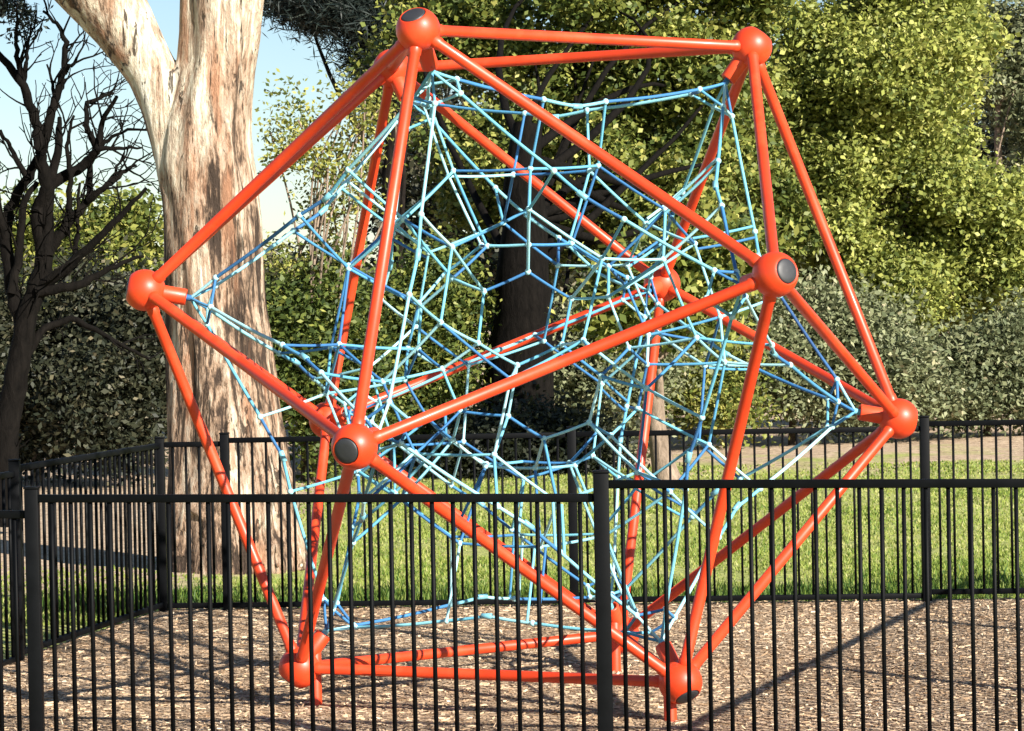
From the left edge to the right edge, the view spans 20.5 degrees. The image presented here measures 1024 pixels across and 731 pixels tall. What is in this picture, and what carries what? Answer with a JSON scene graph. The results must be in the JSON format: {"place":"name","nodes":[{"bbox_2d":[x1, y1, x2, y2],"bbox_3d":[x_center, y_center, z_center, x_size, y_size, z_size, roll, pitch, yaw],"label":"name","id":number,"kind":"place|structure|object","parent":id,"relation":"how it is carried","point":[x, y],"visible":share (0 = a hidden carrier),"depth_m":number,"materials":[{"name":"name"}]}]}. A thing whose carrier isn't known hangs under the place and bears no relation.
{"place":"outdoors","nodes":[
{"label":"outdoors","id":0,"kind":"place"},
{"bbox_2d":[0,0,1020,309],"label":"sky","id":1,"kind":"structure","parent":0,"point":[273,53],"materials":[{"name":"blue"}]},
{"bbox_2d":[0,323,1023,658],"bbox_3d":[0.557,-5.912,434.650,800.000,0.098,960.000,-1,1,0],"label":"ground","id":2,"kind":"structure","parent":0,"point":[902,451],"depth_m":30.46,"materials":[{"name":"green plant"}]},
{"bbox_2d":[0,0,162,526],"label":"dead tree","id":3,"kind":"object","parent":2,"relation":"on","point":[43,279],"visible":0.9,"depth_m":27.46,"materials":[{"name":"black bark"}]},
{"bbox_2d":[0,175,163,454],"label":"shrub","id":4,"kind":"object","parent":2,"relation":"on","point":[134,220],"visible":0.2,"depth_m":41.47,"materials":[{"name":"green plant"}]},
{"bbox_2d":[0,220,163,483],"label":"shrub","id":5,"kind":"object","parent":2,"relation":"on","point":[69,302],"visible":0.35,"depth_m":35.49,"materials":[{"name":"green plant"}]},
{"bbox_2d":[2,232,168,488],"bbox_3d":[-4.670,-0.029,34.734,3.161,3.208,2.868,-1,1,0],"label":"shrub","id":6,"kind":"object","parent":2,"relation":"on","point":[103,397],"visible":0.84,"depth_m":34.37,"materials":[{"name":"green plant"}]},
{"bbox_2d":[55,0,306,574],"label":"gum tree","id":7,"kind":"object","parent":2,"relation":"on","point":[194,99],"visible":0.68,"depth_m":22.98,"materials":[{"name":"beige plant"}]},
{"bbox_2d":[252,55,423,481],"bbox_3d":[-2.313,-1.260,35.993,2.471,5.465,1.773,-1,1,0],"label":"gum sapling","id":8,"kind":"object","parent":2,"relation":"on","point":[319,174],"visible":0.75,"depth_m":35.79,"materials":[{"name":"green plant"}]},
{"bbox_2d":[265,233,453,481],"bbox_3d":[-2.339,-0.117,35.972,3.195,3.235,2.685,-1,1,0],"label":"shrub","id":9,"kind":"object","parent":2,"relation":"on","point":[295,316],"visible":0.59,"depth_m":35.50,"materials":[{"name":"green plant"}]},
{"bbox_2d":[261,0,461,284],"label":"pine tree","id":10,"kind":"object","parent":2,"relation":"on","point":[339,20],"visible":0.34,"depth_m":55.11,"materials":[{"name":"green plant"}]},
{"bbox_2d":[285,215,520,470],"bbox_3d":[-1.694,-0.273,37.859,4.046,3.467,2.992,-1,1,0],"label":"shrub","id":11,"kind":"object","parent":2,"relation":"on","point":[455,302],"visible":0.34,"depth_m":37.53,"materials":[{"name":"green plant"}]},
{"bbox_2d":[3,596,1023,730],"bbox_3d":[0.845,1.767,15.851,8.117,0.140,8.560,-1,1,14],"label":"mulch bed","id":12,"kind":"object","parent":2,"relation":"on","point":[511,725],"visible":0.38,"depth_m":15.49,"materials":[{"name":"brown wood"}]},
{"bbox_2d":[0,443,163,666],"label":"picket fence","id":13,"kind":"object","parent":12,"relation":"on","point":[13,474],"visible":0.78,"depth_m":17.88,"materials":[{"name":"black metal"}]},
{"bbox_2d":[0,470,1023,730],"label":"picket fence","id":14,"kind":"object","parent":12,"relation":"on","point":[604,484],"visible":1,"depth_m":12.26,"materials":[{"name":"black metal"}]},
{"bbox_2d":[126,7,917,721],"bbox_3d":[0.079,0.043,14.689,4.099,3.579,3.790,-1,1,0],"label":"climbing frame","id":15,"kind":"object","parent":12,"relation":"on","point":[396,69],"visible":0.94,"depth_m":14.39,"materials":[{"name":"orange paint"}]},
{"bbox_2d":[154,416,1023,611],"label":"picket fence","id":16,"kind":"object","parent":12,"relation":"on","point":[225,440],"visible":0.69,"depth_m":19.24,"materials":[{"name":"black metal"}]},
{"bbox_2d":[368,366,685,481],"bbox_3d":[0.160,0.740,35.798,4.050,1.466,2.973,-1,1,0],"label":"shrub","id":17,"kind":"object","parent":2,"relation":"on","point":[560,417],"visible":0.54,"depth_m":35.37,"materials":[{"name":"green plant"}]},
{"bbox_2d":[336,0,840,419],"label":"leafy tree","id":18,"kind":"object","parent":2,"relation":"on","point":[661,156],"visible":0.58,"depth_m":42.64,"materials":[{"name":"green plant"}]},
{"bbox_2d":[153,4,1023,379],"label":"treeline","id":19,"kind":"object","parent":2,"relation":"on","point":[413,182],"depth_m":68.12,"materials":[{"name":"green plant"}]},
{"bbox_2d":[552,263,719,457],"bbox_3d":[1.505,-0.061,39.985,3.352,2.837,2.734,-1,1,0],"label":"shrub","id":20,"kind":"object","parent":2,"relation":"on","point":[571,379],"visible":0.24,"depth_m":39.47,"materials":[{"name":"green plant"}]},
{"bbox_2d":[548,195,806,479],"bbox_3d":[1.973,-0.275,33.824,3.209,3.494,2.422,-1,1,0],"label":"slim tree","id":21,"kind":"object","parent":2,"relation":"on","point":[691,277],"visible":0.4,"depth_m":33.59,"materials":[{"name":"green plant"}]},
{"bbox_2d":[633,280,800,448],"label":"shrub","id":22,"kind":"object","parent":2,"relation":"on","point":[730,394],"visible":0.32,"depth_m":41.40,"materials":[{"name":"green plant"}]},
{"bbox_2d":[702,232,930,447],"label":"shrub","id":23,"kind":"object","parent":2,"relation":"on","point":[809,405],"visible":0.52,"depth_m":42.35,"materials":[{"name":"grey plant"}]},
{"bbox_2d":[726,0,1023,429],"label":"leafy tree","id":24,"kind":"object","parent":2,"relation":"on","point":[861,87],"visible":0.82,"depth_m":45.90,"materials":[{"name":"green plant"}]},
{"bbox_2d":[778,273,997,442],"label":"shrub","id":25,"kind":"object","parent":2,"relation":"on","point":[908,361],"visible":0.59,"depth_m":42.33,"materials":[{"name":"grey plant"}]},
{"bbox_2d":[914,284,1023,438],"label":"shrub","id":26,"kind":"object","parent":2,"relation":"on","point":[999,344],"visible":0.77,"depth_m":42.95,"materials":[{"name":"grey plant"}]},
{"bbox_2d":[960,0,1023,174],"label":"grey tree","id":27,"kind":"object","parent":2,"relation":"on","point":[1011,87],"visible":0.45,"depth_m":59.41,"materials":[{"name":"green plant"}]},
{"bbox_2d":[1,459,1023,656],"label":"grass","id":28,"kind":"structure","parent":0,"point":[848,584],"depth_m":24.06,"materials":[{"name":"green plant"}]}
]}

